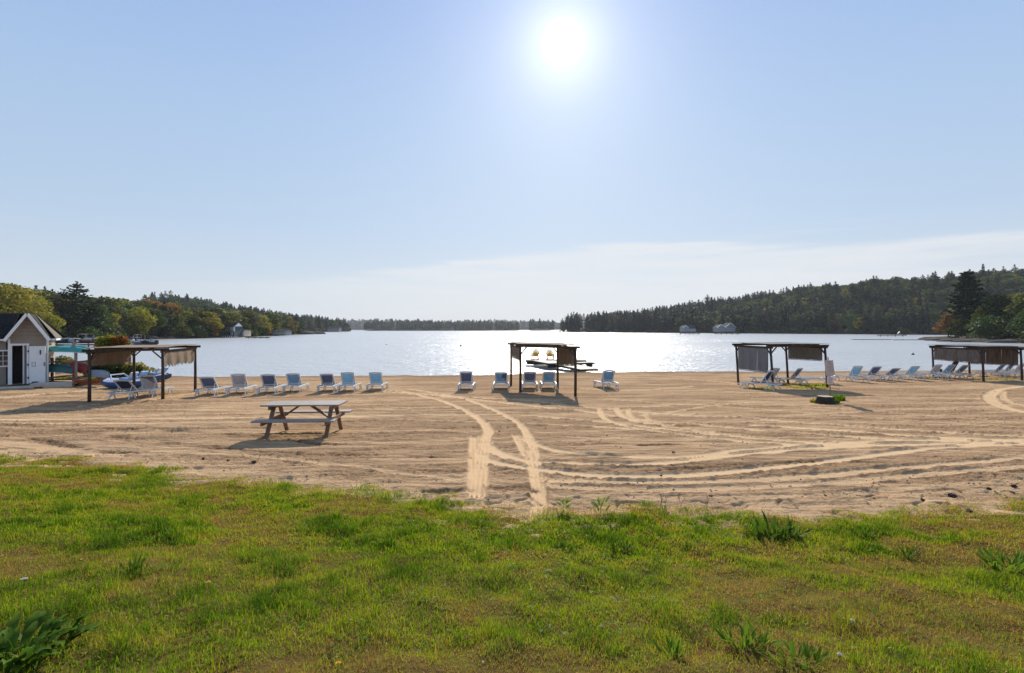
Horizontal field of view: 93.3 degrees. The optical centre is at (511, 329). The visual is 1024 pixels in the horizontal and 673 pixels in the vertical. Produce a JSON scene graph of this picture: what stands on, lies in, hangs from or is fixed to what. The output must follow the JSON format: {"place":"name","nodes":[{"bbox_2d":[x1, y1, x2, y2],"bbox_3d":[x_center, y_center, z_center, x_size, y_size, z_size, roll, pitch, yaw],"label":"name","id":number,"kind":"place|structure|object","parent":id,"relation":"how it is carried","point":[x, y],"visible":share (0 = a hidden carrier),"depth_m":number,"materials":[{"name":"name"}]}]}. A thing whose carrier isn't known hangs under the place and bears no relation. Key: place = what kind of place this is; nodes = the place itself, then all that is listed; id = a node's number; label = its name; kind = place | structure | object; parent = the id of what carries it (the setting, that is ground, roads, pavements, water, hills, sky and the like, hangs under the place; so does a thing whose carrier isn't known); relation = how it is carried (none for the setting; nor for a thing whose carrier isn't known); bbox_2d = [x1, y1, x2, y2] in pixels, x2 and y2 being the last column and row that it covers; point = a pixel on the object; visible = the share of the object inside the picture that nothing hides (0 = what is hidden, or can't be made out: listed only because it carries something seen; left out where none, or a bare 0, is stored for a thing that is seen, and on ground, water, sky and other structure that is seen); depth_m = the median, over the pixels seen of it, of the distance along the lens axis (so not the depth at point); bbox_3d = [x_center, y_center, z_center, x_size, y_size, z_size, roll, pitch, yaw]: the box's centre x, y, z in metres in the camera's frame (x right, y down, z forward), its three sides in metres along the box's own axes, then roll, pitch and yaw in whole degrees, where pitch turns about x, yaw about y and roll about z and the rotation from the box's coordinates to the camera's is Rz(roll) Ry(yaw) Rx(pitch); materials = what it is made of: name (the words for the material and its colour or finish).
{"place":"outdoors","nodes":[
{"label":"outdoors","id":0,"kind":"place"},
{"bbox_2d":[67,330,299,339],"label":"shore terrain","id":1,"kind":"structure","parent":0,"point":[181,337],"depth_m":170.09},
{"bbox_2d":[0,283,52,319],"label":"broadleaf tree","id":2,"kind":"object","parent":1,"relation":"on","point":[15,297],"visible":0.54,"depth_m":106.98,"materials":[{"name":"green plant"}]},
{"bbox_2d":[19,294,59,326],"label":"broadleaf tree","id":3,"kind":"object","parent":1,"relation":"on","point":[38,298],"visible":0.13,"depth_m":118.56,"materials":[{"name":"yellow plant"}]},
{"bbox_2d":[38,312,65,331],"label":"broadleaf tree","id":4,"kind":"object","parent":1,"relation":"on","point":[50,320],"visible":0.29,"depth_m":112.84,"materials":[{"name":"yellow plant"}]},
{"bbox_2d":[53,301,74,334],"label":"pine tree","id":5,"kind":"object","parent":1,"relation":"on","point":[62,308],"visible":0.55,"depth_m":122.71,"materials":[{"name":"green plant"}]},
{"bbox_2d":[46,281,104,330],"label":"pine tree","id":6,"kind":"object","parent":1,"relation":"on","point":[80,301],"visible":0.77,"depth_m":127.44,"materials":[{"name":"green plant"}]},
{"bbox_2d":[83,304,113,331],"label":"broadleaf tree","id":7,"kind":"object","parent":1,"relation":"on","point":[101,323],"visible":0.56,"depth_m":133.69,"materials":[{"name":"green plant"}]},
{"bbox_2d":[84,296,121,313],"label":"broadleaf tree","id":8,"kind":"object","parent":1,"relation":"on","point":[114,304],"visible":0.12,"depth_m":147.35,"materials":[{"name":"green plant"}]},
{"bbox_2d":[110,308,132,331],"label":"broadleaf tree","id":9,"kind":"object","parent":1,"relation":"on","point":[121,321],"visible":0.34,"depth_m":146.16,"materials":[{"name":"green plant"}]},
{"bbox_2d":[123,306,157,336],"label":"broadleaf tree","id":10,"kind":"object","parent":1,"relation":"on","point":[140,324],"visible":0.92,"depth_m":150.95,"materials":[{"name":"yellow plant"}]},
{"bbox_2d":[142,310,167,335],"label":"broadleaf tree","id":11,"kind":"object","parent":1,"relation":"on","point":[163,322],"visible":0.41,"depth_m":156.86,"materials":[{"name":"green plant"}]},
{"bbox_2d":[157,301,172,335],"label":"pine tree","id":12,"kind":"object","parent":1,"relation":"on","point":[165,315],"visible":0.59,"depth_m":161.75,"materials":[{"name":"green plant"}]},
{"bbox_2d":[159,305,192,326],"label":"broadleaf tree","id":13,"kind":"object","parent":1,"relation":"on","point":[181,310],"visible":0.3,"depth_m":178.42,"materials":[{"name":"green plant"}]},
{"bbox_2d":[168,314,188,331],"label":"broadleaf tree","id":14,"kind":"object","parent":1,"relation":"on","point":[181,326],"visible":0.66,"depth_m":167.26,"materials":[{"name":"green plant"}]},
{"bbox_2d":[198,311,223,335],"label":"broadleaf tree","id":15,"kind":"object","parent":1,"relation":"on","point":[211,323],"visible":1,"depth_m":181.27,"materials":[{"name":"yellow plant"}]},
{"bbox_2d":[220,322,243,337],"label":"boathouse","id":16,"kind":"object","parent":1,"relation":"on","point":[236,328],"visible":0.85,"depth_m":190.92,"materials":[{"name":"white paint"}]},
{"bbox_2d":[241,309,263,327],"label":"broadleaf tree","id":17,"kind":"object","parent":1,"relation":"on","point":[256,320],"visible":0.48,"depth_m":215.75,"materials":[{"name":"green plant"}]},
{"bbox_2d":[264,311,282,327],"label":"broadleaf tree","id":18,"kind":"object","parent":1,"relation":"on","point":[272,316],"visible":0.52,"depth_m":245.27,"materials":[{"name":"green plant"}]},
{"bbox_2d":[271,329,291,334],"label":"boathouse","id":19,"kind":"object","parent":1,"relation":"on","point":[282,332],"visible":0.97,"depth_m":238.00,"materials":[{"name":"white paint"}]},
{"bbox_2d":[365,327,518,330],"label":"island terrain","id":20,"kind":"structure","parent":0,"point":[433,329],"depth_m":1025.66,"materials":[{"name":"green plant"}]},
{"bbox_2d":[335,318,562,329],"bbox_3d":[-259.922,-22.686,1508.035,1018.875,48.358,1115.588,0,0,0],"label":"distant forest","id":21,"kind":"object","parent":20,"relation":"on","point":[467,324],"visible":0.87,"depth_m":1030.87,"materials":[{"name":"green plant"}]},
{"bbox_2d":[0,369,1023,543],"bbox_3d":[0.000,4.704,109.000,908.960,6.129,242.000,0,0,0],"label":"beach","id":22,"kind":"structure","parent":0,"point":[704,409],"depth_m":11.18,"materials":[{"name":"beige sand"}]},
{"bbox_2d":[0,313,66,385],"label":"beach shed","id":23,"kind":"structure","parent":22,"relation":"on","point":[27,340],"depth_m":26.04,"materials":[{"name":"beige wood"}]},
{"bbox_2d":[0,351,7,365],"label":"window pane","id":24,"kind":"structure","parent":23,"relation":"in","point":[3,354],"depth_m":25.80,"materials":[{"name":"grey glass"}]},
{"bbox_2d":[27,346,45,382],"bbox_3d":[-25.615,1.914,26.050,0.720,2.000,0.085,0,0,-28],"label":"door","id":25,"kind":"structure","parent":23,"relation":"in","point":[37,354],"depth_m":26.07,"materials":[{"name":"white paint"}]},
{"bbox_2d":[30,381,75,387],"bbox_3d":[-24.167,3.007,25.540,1.720,0.360,0.925,0,0,-22],"label":"timber step","id":26,"kind":"object","parent":22,"relation":"on","point":[52,384],"visible":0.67,"depth_m":25.29,"materials":[{"name":"grey wood"}]},
{"bbox_2d":[49,340,91,380],"bbox_3d":[-24.956,1.914,27.275,1.833,2.574,2.050,0,0,0],"label":"canoe rack","id":27,"kind":"object","parent":22,"relation":"on","point":[75,362],"visible":0.7,"depth_m":26.85,"materials":[{"name":"brown wood"}]},
{"bbox_2d":[49,364,74,374],"bbox_3d":[-25.462,2.223,27.000,2.623,0.578,0.880,0,0,10],"label":"canoe","id":28,"kind":"object","parent":27,"relation":"on","point":[61,368],"visible":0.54,"depth_m":26.62,"materials":[{"name":"teal plastic"}]},
{"bbox_2d":[49,346,85,353],"bbox_3d":[-25.105,1.161,27.000,3.417,0.417,0.780,0,0,6],"label":"canoe","id":29,"kind":"object","parent":27,"relation":"on","point":[70,349],"visible":0.64,"depth_m":26.66,"materials":[{"name":"teal plastic"}]},
{"bbox_2d":[67,362,87,372],"bbox_3d":[-24.785,2.183,27.600,1.927,0.618,0.880,0,0,24],"label":"canoe","id":30,"kind":"object","parent":27,"relation":"on","point":[82,367],"visible":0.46,"depth_m":27.19,"materials":[{"name":"red plastic"}]},
{"bbox_2d":[83,370,109,377],"bbox_3d":[-23.860,2.575,27.800,1.827,0.484,0.930,0,0,12],"label":"canoe","id":31,"kind":"object","parent":27,"relation":"on","point":[101,373],"visible":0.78,"depth_m":27.46,"materials":[{"name":"grey plastic"}]},
{"bbox_2d":[71,377,105,383],"bbox_3d":[-22.554,2.753,25.800,2.022,0.350,0.630,0,0,4],"label":"canoe","id":32,"kind":"object","parent":22,"relation":"on","point":[85,380],"visible":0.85,"depth_m":25.59,"materials":[{"name":"orange plastic"}]},
{"bbox_2d":[91,363,124,377],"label":"bush","id":33,"kind":"object","parent":22,"relation":"on","point":[113,369],"visible":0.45,"depth_m":28.12,"materials":[{"name":"green plant"}]},
{"bbox_2d":[93,334,136,376],"bbox_3d":[-23.749,1.761,28.964,2.344,2.939,1.744,0,0,0],"label":"bush","id":34,"kind":"object","parent":22,"relation":"on","point":[109,340],"visible":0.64,"depth_m":28.48,"materials":[{"name":"green plant"}]},
{"bbox_2d":[100,371,157,388],"bbox_3d":[-19.926,2.628,25.200,2.450,0.859,1.480,0,0,6],"label":"pedal boat","id":35,"kind":"object","parent":22,"relation":"on","point":[108,382],"visible":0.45,"depth_m":24.70,"materials":[{"name":"blue plastic"}]},
{"bbox_2d":[107,380,154,399],"bbox_3d":[-15.982,2.484,20.407,0.810,0.815,1.890,0,-2,-6],"label":"sun lounger","id":36,"kind":"object","parent":22,"relation":"on","point":[127,386],"visible":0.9,"depth_m":19.89,"materials":[{"name":"white plastic"}]},
{"bbox_2d":[116,361,151,377],"bbox_3d":[-22.608,2.584,28.800,2.036,1.318,1.272,0,0,0],"label":"bush","id":37,"kind":"object","parent":22,"relation":"on","point":[140,367],"visible":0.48,"depth_m":28.50,"materials":[{"name":"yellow plant"}]},
{"bbox_2d":[82,344,200,401],"bbox_3d":[-15.742,1.922,20.893,2.681,2.425,4.584,0,0,-15],"label":"beach shelter","id":38,"kind":"object","parent":22,"relation":"on","point":[121,355],"visible":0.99,"depth_m":20.23,"materials":[{"name":"brown wood"}]},
{"bbox_2d":[132,375,174,397],"bbox_3d":[-15.819,2.453,21.383,0.810,0.952,1.890,0,-2,-9],"label":"sun lounger","id":39,"kind":"object","parent":22,"relation":"on","point":[149,382],"visible":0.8,"depth_m":20.95,"materials":[{"name":"white plastic"}]},
{"bbox_2d":[146,367,171,380],"bbox_3d":[-21.955,2.767,29.600,1.600,0.859,1.480,0,0,-8],"label":"pedal boat","id":40,"kind":"object","parent":22,"relation":"on","point":[157,373],"visible":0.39,"depth_m":29.33,"materials":[{"name":"white plastic"}]},
{"bbox_2d":[194,376,229,396],"bbox_3d":[-13.424,2.513,21.715,0.810,0.863,1.890,0,-2,-11],"label":"sun lounger","id":41,"kind":"object","parent":22,"relation":"on","point":[208,383],"visible":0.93,"depth_m":21.23,"materials":[{"name":"white plastic"}]},
{"bbox_2d":[226,374,257,395],"bbox_3d":[-12.408,2.481,22.255,0.809,0.952,1.890,0,-1,-12],"label":"sun lounger","id":42,"kind":"object","parent":22,"relation":"on","point":[239,381],"visible":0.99,"depth_m":21.83,"materials":[{"name":"white plastic"}]},
{"bbox_2d":[256,374,285,394],"bbox_3d":[-11.205,2.507,22.558,0.810,0.922,1.890,0,-1,-11],"label":"sun lounger","id":43,"kind":"object","parent":22,"relation":"on","point":[269,381],"visible":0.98,"depth_m":22.10,"materials":[{"name":"white plastic"}]},
{"bbox_2d":[282,373,309,392],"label":"sun lounger","id":44,"kind":"object","parent":22,"relation":"on","point":[293,380],"visible":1,"depth_m":22.67,"materials":[{"name":"white plastic"}]},
{"bbox_2d":[250,400,352,438],"bbox_3d":[-5.051,2.192,11.820,1.872,0.793,1.567,0,0,-3],"label":"picnic table","id":45,"kind":"object","parent":22,"relation":"on","point":[272,406],"visible":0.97,"depth_m":11.60,"materials":[{"name":"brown wood"}]},
{"bbox_2d":[316,373,341,392],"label":"sun lounger","id":46,"kind":"object","parent":22,"relation":"on","point":[327,379],"visible":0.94,"depth_m":22.86,"materials":[{"name":"white plastic"}]},
{"bbox_2d":[337,372,361,392],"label":"sun lounger","id":47,"kind":"object","parent":22,"relation":"on","point":[347,378],"visible":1,"depth_m":22.90,"materials":[{"name":"white plastic"}]},
{"bbox_2d":[366,372,388,390],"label":"sun lounger","id":48,"kind":"object","parent":22,"relation":"on","point":[376,378],"visible":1,"depth_m":23.56,"materials":[{"name":"white plastic"}]},
{"bbox_2d":[457,371,475,390],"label":"sun lounger","id":49,"kind":"object","parent":22,"relation":"on","point":[466,377],"visible":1,"depth_m":23.56,"materials":[{"name":"white plastic"}]},
{"bbox_2d":[493,372,509,390],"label":"sun lounger","id":50,"kind":"object","parent":22,"relation":"on","point":[500,377],"visible":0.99,"depth_m":23.58,"materials":[{"name":"white plastic"}]},
{"bbox_2d":[522,372,537,389],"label":"sun lounger","id":51,"kind":"object","parent":22,"relation":"on","point":[529,378],"visible":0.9,"depth_m":23.90,"materials":[{"name":"white plastic"}]},
{"bbox_2d":[507,341,579,396],"bbox_3d":[1.349,1.940,23.466,2.479,2.546,6.124,0,0,-7],"label":"beach shelter","id":52,"kind":"object","parent":22,"relation":"on","point":[566,355],"visible":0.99,"depth_m":22.57,"materials":[{"name":"brown wood"}]},
{"bbox_2d":[539,372,557,389],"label":"sun lounger","id":53,"kind":"object","parent":22,"relation":"on","point":[548,378],"visible":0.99,"depth_m":23.89,"materials":[{"name":"white plastic"}]},
{"bbox_2d":[555,364,597,371],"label":"dock ramp","id":54,"kind":"structure","parent":22,"relation":"on","point":[580,368],"depth_m":36.91,"materials":[{"name":"white wood"}]},
{"bbox_2d":[590,496,609,513],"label":"weed plant","id":55,"kind":"object","parent":22,"relation":"on","point":[598,499],"visible":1,"depth_m":6.18,"materials":[{"name":"green plant"}]},
{"bbox_2d":[593,370,618,388],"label":"sun lounger","id":56,"kind":"object","parent":22,"relation":"on","point":[608,378],"visible":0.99,"depth_m":24.25,"materials":[{"name":"white plastic"}]},
{"bbox_2d":[737,370,781,390],"bbox_3d":[12.340,2.513,24.159,0.809,0.952,1.890,0,-2,-38],"label":"sun lounger","id":57,"kind":"object","parent":22,"relation":"on","point":[767,376],"visible":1,"depth_m":23.89,"materials":[{"name":"white plastic"}]},
{"bbox_2d":[750,368,784,382],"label":"sun lounger","id":58,"kind":"object","parent":22,"relation":"on","point":[776,371],"visible":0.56,"depth_m":27.10,"materials":[{"name":"white plastic"}]},
{"bbox_2d":[732,342,828,387],"bbox_3d":[14.220,1.971,25.799,3.555,2.488,3.237,0,0,-9],"label":"beach shelter","id":59,"kind":"object","parent":22,"relation":"on","point":[750,358],"visible":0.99,"depth_m":25.54,"materials":[{"name":"brown wood"}]},
{"bbox_2d":[774,368,809,384],"bbox_3d":[15.464,2.599,27.038,0.810,0.922,1.890,0,-1,-34],"label":"sun lounger","id":60,"kind":"object","parent":22,"relation":"on","point":[795,374],"visible":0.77,"depth_m":26.61,"materials":[{"name":"white plastic"}]},
{"bbox_2d":[815,395,835,404],"bbox_3d":[11.817,2.710,18.266,0.733,0.365,0.762,0,0,-17],"label":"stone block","id":61,"kind":"object","parent":22,"relation":"on","point":[823,399],"visible":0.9,"depth_m":18.03,"materials":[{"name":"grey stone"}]},
{"bbox_2d":[824,357,834,395],"bbox_3d":[12.217,1.987,18.622,0.430,1.830,0.052,0,0,-4],"label":"sign","id":62,"kind":"object","parent":61,"relation":"on","point":[829,366],"visible":0.94,"depth_m":18.60,"materials":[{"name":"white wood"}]},
{"bbox_2d":[835,366,868,381],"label":"sun lounger","id":63,"kind":"object","parent":22,"relation":"on","point":[855,371],"visible":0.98,"depth_m":28.46,"materials":[{"name":"white plastic"}]},
{"bbox_2d":[851,366,886,380],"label":"sun lounger","id":64,"kind":"object","parent":22,"relation":"on","point":[873,372],"visible":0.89,"depth_m":29.39,"materials":[{"name":"white plastic"}]},
{"bbox_2d":[868,368,904,380],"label":"sun lounger","id":65,"kind":"object","parent":22,"relation":"on","point":[891,372],"visible":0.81,"depth_m":29.37,"materials":[{"name":"white plastic"}]},
{"bbox_2d":[894,366,925,379],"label":"sun lounger","id":66,"kind":"object","parent":22,"relation":"on","point":[911,371],"visible":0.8,"depth_m":29.84,"materials":[{"name":"white plastic"}]},
{"bbox_2d":[914,364,949,379],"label":"sun lounger","id":67,"kind":"object","parent":22,"relation":"on","point":[935,369],"visible":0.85,"depth_m":30.34,"materials":[{"name":"white plastic"}]},
{"bbox_2d":[923,364,962,378],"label":"sun lounger","id":68,"kind":"object","parent":22,"relation":"on","point":[948,369],"visible":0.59,"depth_m":30.74,"materials":[{"name":"white plastic"}]},
{"bbox_2d":[950,365,974,378],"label":"sun lounger","id":69,"kind":"object","parent":22,"relation":"on","point":[961,369],"visible":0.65,"depth_m":30.68,"materials":[{"name":"white plastic"}]},
{"bbox_2d":[927,344,1023,380],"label":"beach shelter","id":70,"kind":"object","parent":22,"relation":"on","point":[986,354],"visible":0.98,"depth_m":29.92,"materials":[{"name":"brown wood"}]},
{"bbox_2d":[971,364,1013,377],"bbox_3d":[31.832,2.709,32.096,0.809,0.922,1.890,0,-1,-22],"label":"sun lounger","id":71,"kind":"object","parent":22,"relation":"on","point":[999,368],"visible":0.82,"depth_m":31.72,"materials":[{"name":"white plastic"}]},
{"bbox_2d":[0,449,1023,672],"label":"lawn ground","id":72,"kind":"structure","parent":0,"point":[263,666],"depth_m":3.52,"materials":[{"name":"green plant"}]},
{"bbox_2d":[0,621,68,672],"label":"weed plant","id":73,"kind":"object","parent":72,"relation":"on","point":[29,655],"visible":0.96,"depth_m":2.57,"materials":[{"name":"green plant"}]},
{"bbox_2d":[0,610,102,661],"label":"weed plant","id":74,"kind":"object","parent":72,"relation":"on","point":[51,624],"visible":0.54,"depth_m":2.79,"materials":[{"name":"green plant"}]},
{"bbox_2d":[112,554,154,575],"bbox_3d":[-2.910,1.837,3.764,0.350,0.122,0.284,0,0,0],"label":"weed plant","id":75,"kind":"object","parent":72,"relation":"on","point":[134,567],"visible":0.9,"depth_m":3.77,"materials":[{"name":"green plant"}]},
{"bbox_2d":[0,464,1009,672],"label":"dead leaves","id":76,"kind":"object","parent":72,"relation":"on","point":[299,666],"visible":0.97,"depth_m":4.29,"materials":[{"name":"brown plant"}]},
{"bbox_2d":[0,464,1022,672],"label":"clover","id":77,"kind":"object","parent":72,"relation":"on","point":[365,637],"visible":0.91,"depth_m":3.54,"materials":[{"name":"green plant"}]},
{"bbox_2d":[607,538,632,550],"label":"weed plant","id":78,"kind":"object","parent":72,"relation":"on","point":[621,543],"visible":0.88,"depth_m":4.96,"materials":[{"name":"green plant"}]},
{"bbox_2d":[648,635,688,660],"bbox_3d":[0.959,1.897,2.898,0.224,0.125,0.189,0,0,-21],"label":"weed plant","id":79,"kind":"object","parent":72,"relation":"on","point":[675,649],"visible":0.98,"depth_m":2.90,"materials":[{"name":"green plant"}]},
{"bbox_2d":[712,620,781,652],"bbox_3d":[1.480,1.915,3.031,0.431,0.121,0.287,0,0,0],"label":"weed plant","id":80,"kind":"object","parent":72,"relation":"on","point":[746,631],"visible":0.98,"depth_m":3.03,"materials":[{"name":"green plant"}]},
{"bbox_2d":[737,509,813,541],"bbox_3d":[2.950,2.228,5.476,0.807,0.261,0.587,0,0,32],"label":"weed plant","id":81,"kind":"object","parent":72,"relation":"on","point":[780,532],"visible":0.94,"depth_m":5.43,"materials":[{"name":"green plant"}]},
{"bbox_2d":[758,639,829,670],"bbox_3d":[1.666,1.897,2.833,0.368,0.096,0.258,0,0,-27],"label":"weed plant","id":82,"kind":"object","parent":72,"relation":"on","point":[806,651],"visible":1,"depth_m":2.85,"materials":[{"name":"green plant"}]},
{"bbox_2d":[890,545,927,559],"bbox_3d":[3.881,2.184,4.753,0.323,0.126,0.258,0,0,0],"label":"weed plant","id":83,"kind":"object","parent":72,"relation":"on","point":[911,552],"visible":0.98,"depth_m":4.76,"materials":[{"name":"green plant"}]},
{"bbox_2d":[971,546,1023,573],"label":"weed plant","id":84,"kind":"object","parent":72,"relation":"on","point":[992,562],"visible":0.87,"depth_m":4.46,"materials":[{"name":"green plant"}]},
{"bbox_2d":[0,0,1023,327],"label":"sky","id":85,"kind":"structure","parent":0,"point":[454,160],"materials":[{"name":"blue"}]},
{"bbox_2d":[55,330,1023,376],"bbox_3d":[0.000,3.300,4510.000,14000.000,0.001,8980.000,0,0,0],"label":"lake","id":86,"kind":"structure","parent":0,"point":[414,353],"depth_m":65.51,"materials":[{"name":"blue liquid"}]},
{"bbox_2d":[532,360,560,367],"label":"dock walkway","id":87,"kind":"structure","parent":86,"relation":"on","point":[550,363],"depth_m":40.99,"materials":[{"name":"grey wood"}]},
{"bbox_2d":[565,296,969,334],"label":"hill terrain","id":88,"kind":"structure","parent":0,"point":[841,331],"depth_m":344.98,"materials":[{"name":"green plant"}]},
{"bbox_2d":[57,323,939,338],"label":"undergrowth","id":89,"kind":"object","parent":88,"relation":"on","point":[194,331],"visible":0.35,"depth_m":232.26,"materials":[{"name":"green plant"}]},
{"bbox_2d":[141,264,1023,333],"bbox_3d":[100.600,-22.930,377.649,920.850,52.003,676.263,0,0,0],"label":"forest","id":90,"kind":"object","parent":88,"relation":"on","point":[1003,281],"visible":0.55,"depth_m":393.66,"materials":[{"name":"green plant"}]},
{"bbox_2d":[858,310,870,333],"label":"pine tree","id":91,"kind":"object","parent":88,"relation":"on","point":[864,322],"visible":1,"depth_m":311.62,"materials":[{"name":"green plant"}]},
{"bbox_2d":[917,306,926,333],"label":"pine tree","id":92,"kind":"object","parent":88,"relation":"on","point":[922,321],"visible":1,"depth_m":287.67,"materials":[{"name":"green plant"}]},
{"bbox_2d":[918,335,1023,342],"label":"rocky point terrain","id":93,"kind":"structure","parent":0,"point":[925,338],"depth_m":149.58,"materials":[{"name":"brown stone"}]},
{"bbox_2d":[932,314,957,335],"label":"broadleaf tree","id":94,"kind":"object","parent":93,"relation":"on","point":[941,326],"visible":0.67,"depth_m":141.21,"materials":[{"name":"orange plant"}]},
{"bbox_2d":[943,319,969,337],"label":"broadleaf tree","id":95,"kind":"object","parent":93,"relation":"on","point":[958,328],"visible":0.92,"depth_m":136.12,"materials":[{"name":"green plant"}]},
{"bbox_2d":[936,271,988,337],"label":"pine tree","id":96,"kind":"object","parent":93,"relation":"on","point":[973,297],"visible":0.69,"depth_m":138.11,"materials":[{"name":"green plant"}]},
{"bbox_2d":[963,315,1006,338],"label":"broadleaf tree","id":97,"kind":"object","parent":93,"relation":"on","point":[986,329],"visible":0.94,"depth_m":126.02,"materials":[{"name":"green plant"}]},
{"bbox_2d":[977,294,1020,336],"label":"broadleaf tree","id":98,"kind":"object","parent":93,"relation":"on","point":[1000,302],"visible":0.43,"depth_m":129.41,"materials":[{"name":"green plant"}]},
{"bbox_2d":[984,339,1023,342],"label":"rock","id":99,"kind":"object","parent":93,"relation":"on","point":[1004,341],"visible":0.41,"depth_m":115.00,"materials":[{"name":"stone"}]},
{"bbox_2d":[995,292,1023,338],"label":"broadleaf tree","id":100,"kind":"object","parent":93,"relation":"on","point":[1017,299],"visible":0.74,"depth_m":122.64,"materials":[{"name":"green plant"}]},
{"bbox_2d":[1003,309,1023,341],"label":"broadleaf tree","id":101,"kind":"object","parent":93,"relation":"on","point":[1016,322],"visible":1,"depth_m":112.24,"materials":[{"name":"green plant"}]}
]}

